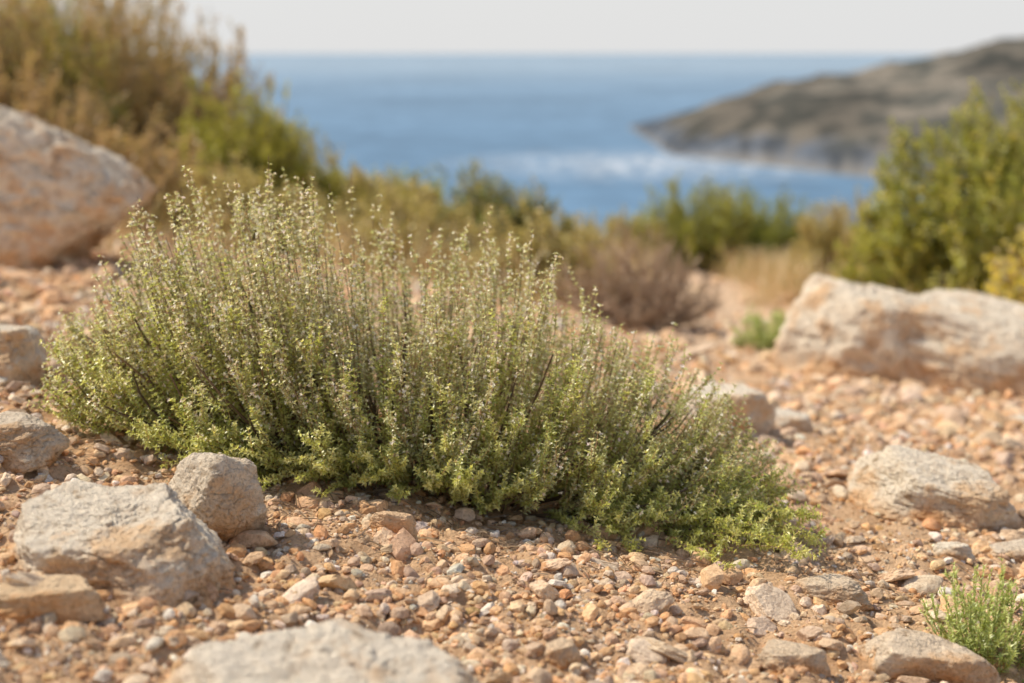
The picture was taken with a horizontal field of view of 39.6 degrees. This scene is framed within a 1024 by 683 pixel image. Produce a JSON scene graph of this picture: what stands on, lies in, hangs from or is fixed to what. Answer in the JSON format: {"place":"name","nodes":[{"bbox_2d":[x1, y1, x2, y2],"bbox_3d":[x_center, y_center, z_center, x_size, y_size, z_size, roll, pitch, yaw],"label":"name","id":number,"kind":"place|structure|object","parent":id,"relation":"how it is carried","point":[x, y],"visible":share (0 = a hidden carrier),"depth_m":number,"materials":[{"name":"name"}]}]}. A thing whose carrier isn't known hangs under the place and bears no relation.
{"place":"outdoors","nodes":[
{"label":"outdoors","id":0,"kind":"place"},
{"bbox_2d":[24,54,965,251],"bbox_3d":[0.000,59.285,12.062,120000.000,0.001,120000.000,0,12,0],"label":"sea","id":1,"kind":"structure","parent":0,"point":[557,125],"depth_m":1408.21,"materials":[{"name":"liquid"}]},
{"bbox_2d":[0,37,1023,682],"bbox_3d":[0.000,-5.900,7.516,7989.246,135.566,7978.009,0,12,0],"label":"ground","id":2,"kind":"structure","parent":0,"point":[832,123],"depth_m":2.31,"materials":[{"name":"beige gravel"}]},
{"bbox_2d":[0,324,46,385],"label":"rock","id":3,"kind":"object","parent":2,"relation":"on","point":[23,356],"visible":0.77,"depth_m":1.91,"materials":[{"name":"stone"}]},
{"bbox_2d":[0,411,69,473],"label":"rock","id":4,"kind":"object","parent":2,"relation":"on","point":[29,443],"visible":0.98,"depth_m":1.49,"materials":[{"name":"stone"}]},
{"bbox_2d":[0,574,105,624],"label":"rock","id":5,"kind":"object","parent":2,"relation":"on","point":[71,598],"visible":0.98,"depth_m":1.13,"materials":[{"name":"stone"}]},
{"bbox_2d":[0,0,114,135],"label":"dry shrub","id":6,"kind":"object","parent":2,"relation":"on","point":[8,59],"visible":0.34,"depth_m":5.57,"materials":[{"name":"brown plant"}]},
{"bbox_2d":[0,0,141,152],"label":"dry shrub","id":7,"kind":"object","parent":2,"relation":"on","point":[75,73],"visible":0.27,"depth_m":5.75,"materials":[{"name":"brown plant"}]},
{"bbox_2d":[0,0,147,84],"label":"dry shrub","id":8,"kind":"object","parent":2,"relation":"on","point":[59,3],"visible":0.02,"depth_m":7.29,"materials":[{"name":"brown plant"}]},
{"bbox_2d":[0,106,156,269],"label":"boulder","id":9,"kind":"object","parent":2,"relation":"on","point":[63,194],"visible":0.84,"depth_m":3.42,"materials":[{"name":"stone"}]},
{"bbox_2d":[0,43,156,210],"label":"dry shrub","id":10,"kind":"object","parent":2,"relation":"on","point":[53,118],"visible":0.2,"depth_m":5.15,"materials":[{"name":"brown plant"}]},
{"bbox_2d":[0,0,240,178],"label":"dry shrub","id":11,"kind":"object","parent":2,"relation":"on","point":[129,69],"visible":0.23,"depth_m":6.10,"materials":[{"name":"brown plant"}]},
{"bbox_2d":[7,480,235,608],"bbox_3d":[-0.348,0.187,1.252,0.209,0.112,0.183,0,12,0],"label":"rock","id":12,"kind":"object","parent":2,"relation":"on","point":[160,542],"visible":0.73,"depth_m":1.21,"materials":[{"name":"stone"}]},
{"bbox_2d":[62,0,254,172],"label":"dry shrub","id":13,"kind":"object","parent":2,"relation":"on","point":[196,50],"visible":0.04,"depth_m":7.09,"materials":[{"name":"brown plant"}]},
{"bbox_2d":[91,105,233,228],"bbox_3d":[-1.225,-0.588,4.997,0.655,0.488,0.632,0,12,0],"label":"dry shrub","id":14,"kind":"object","parent":2,"relation":"on","point":[132,155],"visible":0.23,"depth_m":4.90,"materials":[{"name":"brown plant"}]},
{"bbox_2d":[129,5,288,167],"bbox_3d":[-1.430,-1.035,6.617,0.855,1.036,0.832,0,12,0],"label":"dry shrub","id":15,"kind":"object","parent":2,"relation":"on","point":[228,84],"visible":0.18,"depth_m":6.52,"materials":[{"name":"brown plant"}]},
{"bbox_2d":[168,452,266,542],"bbox_3d":[-0.286,0.159,1.378,0.098,0.112,0.091,0,12,0],"label":"rock","id":16,"kind":"object","parent":2,"relation":"on","point":[222,495],"visible":0.73,"depth_m":1.35,"materials":[{"name":"stone"}]},
{"bbox_2d":[153,70,358,226],"bbox_3d":[-0.999,-0.722,5.568,0.791,0.674,0.689,0,12,0],"label":"green shrub","id":17,"kind":"object","parent":2,"relation":"on","point":[282,150],"visible":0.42,"depth_m":5.47,"materials":[{"name":"green plant"}]},
{"bbox_2d":[152,145,363,256],"bbox_3d":[-0.862,-0.454,4.803,0.738,0.413,0.632,0,12,0],"label":"dry shrub","id":18,"kind":"object","parent":2,"relation":"on","point":[240,180],"visible":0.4,"depth_m":4.71,"materials":[{"name":"brown plant"}]},
{"bbox_2d":[163,618,482,682],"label":"rock","id":19,"kind":"object","parent":2,"relation":"on","point":[338,650],"visible":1,"depth_m":1.02,"materials":[{"name":"stone"}]},
{"bbox_2d":[290,123,390,235],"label":"dry shrub","id":20,"kind":"object","parent":2,"relation":"on","point":[359,179],"visible":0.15,"depth_m":6.02,"materials":[{"name":"green plant"}]},
{"bbox_2d":[369,511,417,542],"bbox_3d":[-0.123,0.188,1.444,0.055,0.037,0.038,0,12,0],"label":"rock","id":21,"kind":"object","parent":2,"relation":"on","point":[395,522],"visible":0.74,"depth_m":1.43,"materials":[{"name":"stone"}]},
{"bbox_2d":[331,163,459,233],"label":"dry shrub","id":22,"kind":"object","parent":2,"relation":"on","point":[395,188],"visible":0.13,"depth_m":5.92,"materials":[{"name":"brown plant"}]},
{"bbox_2d":[323,171,503,279],"bbox_3d":[-0.293,-0.367,4.629,0.653,0.373,0.511,0,12,0],"label":"dry shrub","id":23,"kind":"object","parent":2,"relation":"on","point":[425,217],"visible":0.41,"depth_m":4.55,"materials":[{"name":"brown plant"}]},
{"bbox_2d":[327,165,505,216],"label":"scrub","id":24,"kind":"object","parent":2,"relation":"on","point":[430,184],"visible":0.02,"depth_m":8.56,"materials":[{"name":"green plant"}]},
{"bbox_2d":[25,155,830,570],"bbox_3d":[-0.101,0.004,1.675,0.912,0.440,0.530,0,12,0],"label":"thyme bush","id":25,"kind":"object","parent":2,"relation":"on","point":[255,409],"visible":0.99,"depth_m":1.60,"materials":[{"name":"green plant"}]},
{"bbox_2d":[430,154,575,260],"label":"green shrub","id":26,"kind":"object","parent":2,"relation":"on","point":[517,214],"visible":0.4,"depth_m":5.95,"materials":[{"name":"green plant"}]},
{"bbox_2d":[30,377,996,635],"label":"twig litter","id":27,"kind":"object","parent":2,"relation":"on","point":[516,535],"visible":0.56,"depth_m":1.51,"materials":[{"name":"brown plant"}]},
{"bbox_2d":[456,200,621,303],"bbox_3d":[0.090,-0.271,4.416,0.563,0.363,0.530,0,12,0],"label":"dry shrub","id":28,"kind":"object","parent":2,"relation":"on","point":[543,228],"visible":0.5,"depth_m":4.34,"materials":[{"name":"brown plant"}]},
{"bbox_2d":[543,637,581,670],"bbox_3d":[0.041,0.264,1.198,0.035,0.022,0.044,0,12,0],"label":"rock","id":29,"kind":"object","parent":2,"relation":"on","point":[558,652],"visible":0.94,"depth_m":1.19,"materials":[{"name":"stone"}]},
{"bbox_2d":[535,204,628,271],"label":"dry shrub","id":30,"kind":"object","parent":2,"relation":"on","point":[595,229],"visible":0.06,"depth_m":6.32,"materials":[{"name":"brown plant"}]},
{"bbox_2d":[569,205,680,272],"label":"dry shrub","id":31,"kind":"object","parent":2,"relation":"on","point":[642,231],"visible":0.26,"depth_m":7.53,"materials":[{"name":"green plant"}]},
{"bbox_2d":[536,221,730,332],"bbox_3d":[0.344,-0.169,3.906,0.556,0.329,0.431,0,12,0],"label":"dry shrub","id":32,"kind":"object","parent":2,"relation":"on","point":[651,306],"visible":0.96,"depth_m":3.84,"materials":[{"name":"brown plant"}]},
{"bbox_2d":[630,169,769,277],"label":"green shrub","id":33,"kind":"object","parent":2,"relation":"on","point":[703,238],"visible":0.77,"depth_m":7.80,"materials":[{"name":"green plant"}]},
{"bbox_2d":[675,383,776,441],"bbox_3d":[0.344,0.123,2.287,0.165,0.100,0.116,0,12,0],"label":"rock","id":34,"kind":"object","parent":2,"relation":"on","point":[758,409],"visible":0.44,"depth_m":2.25,"materials":[{"name":"stone"}]},
{"bbox_2d":[730,302,785,351],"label":"thyme bush","id":35,"kind":"object","parent":2,"relation":"on","point":[763,342],"visible":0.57,"depth_m":3.65,"materials":[{"name":"green plant"}]},
{"bbox_2d":[713,177,823,279],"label":"green shrub","id":36,"kind":"object","parent":2,"relation":"on","point":[780,232],"visible":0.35,"depth_m":8.19,"materials":[{"name":"green plant"}]},
{"bbox_2d":[756,639,831,678],"bbox_3d":[0.247,0.291,1.268,0.064,0.039,0.063,-11,16,-43],"label":"rock","id":37,"kind":"object","parent":2,"relation":"on","point":[777,657],"visible":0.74,"depth_m":1.26,"materials":[{"name":"stone"}]},
{"bbox_2d":[774,408,814,433],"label":"rock","id":38,"kind":"object","parent":2,"relation":"on","point":[797,420],"visible":0.41,"depth_m":2.41,"materials":[{"name":"stone"}]},
{"bbox_2d":[785,198,877,284],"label":"dry shrub","id":39,"kind":"object","parent":2,"relation":"on","point":[824,245],"visible":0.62,"depth_m":6.35,"materials":[{"name":"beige plant"}]},
{"bbox_2d":[792,573,873,610],"bbox_3d":[0.322,0.259,1.456,0.093,0.034,0.056,0,12,0],"label":"rock","id":40,"kind":"object","parent":2,"relation":"on","point":[832,589],"visible":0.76,"depth_m":1.44,"materials":[{"name":"stone"}]},
{"bbox_2d":[768,274,911,382],"bbox_3d":[0.780,0.013,3.342,0.377,0.335,0.310,2,12,11],"label":"boulder","id":41,"kind":"object","parent":2,"relation":"on","point":[831,328],"visible":0.61,"depth_m":3.23,"materials":[{"name":"stone"}]},
{"bbox_2d":[784,181,932,271],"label":"dry shrub","id":42,"kind":"object","parent":2,"relation":"on","point":[849,210],"visible":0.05,"depth_m":7.62,"materials":[{"name":"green plant"}]},
{"bbox_2d":[829,79,1023,294],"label":"broom shrub","id":43,"kind":"object","parent":2,"relation":"on","point":[957,234],"visible":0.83,"depth_m":4.94,"materials":[{"name":"green plant"}]},
{"bbox_2d":[857,628,1000,682],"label":"rock","id":44,"kind":"object","parent":2,"relation":"on","point":[897,652],"visible":0.89,"depth_m":1.27,"materials":[{"name":"stone"}]},
{"bbox_2d":[846,445,1023,531],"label":"rock","id":45,"kind":"object","parent":2,"relation":"on","point":[897,483],"visible":0.84,"depth_m":1.82,"materials":[{"name":"stone"}]},
{"bbox_2d":[932,541,975,563],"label":"rock","id":46,"kind":"object","parent":2,"relation":"on","point":[960,551],"visible":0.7,"depth_m":1.63,"materials":[{"name":"stone"}]},
{"bbox_2d":[891,289,1023,396],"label":"boulder","id":47,"kind":"object","parent":2,"relation":"on","point":[970,342],"visible":0.5,"depth_m":3.15,"materials":[{"name":"stone"}]},
{"bbox_2d":[918,552,1023,682],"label":"thyme bush","id":48,"kind":"object","parent":2,"relation":"on","point":[995,639],"visible":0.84,"depth_m":1.34,"materials":[{"name":"green plant"}]},
{"bbox_2d":[981,225,1023,303],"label":"broom shrub","id":49,"kind":"object","parent":2,"relation":"on","point":[1005,283],"visible":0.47,"depth_m":4.22,"materials":[{"name":"yellow plant"}]},
{"bbox_2d":[982,538,1023,563],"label":"rock","id":50,"kind":"object","parent":2,"relation":"on","point":[1015,548],"visible":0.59,"depth_m":1.67,"materials":[{"name":"stone"}]},
{"bbox_2d":[998,79,1023,171],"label":"broom shrub","id":51,"kind":"object","parent":2,"relation":"on","point":[1014,86],"visible":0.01,"depth_m":5.49,"materials":[{"name":"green plant"}]},
{"bbox_2d":[2,0,1023,53],"label":"sky","id":52,"kind":"structure","parent":0,"point":[272,26],"materials":[{"name":"white"}]},
{"bbox_2d":[89,168,1021,307],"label":"dry grass","id":53,"kind":"structure","parent":0,"point":[772,276],"depth_m":4.44,"materials":[{"name":"beige plant"}]}
]}

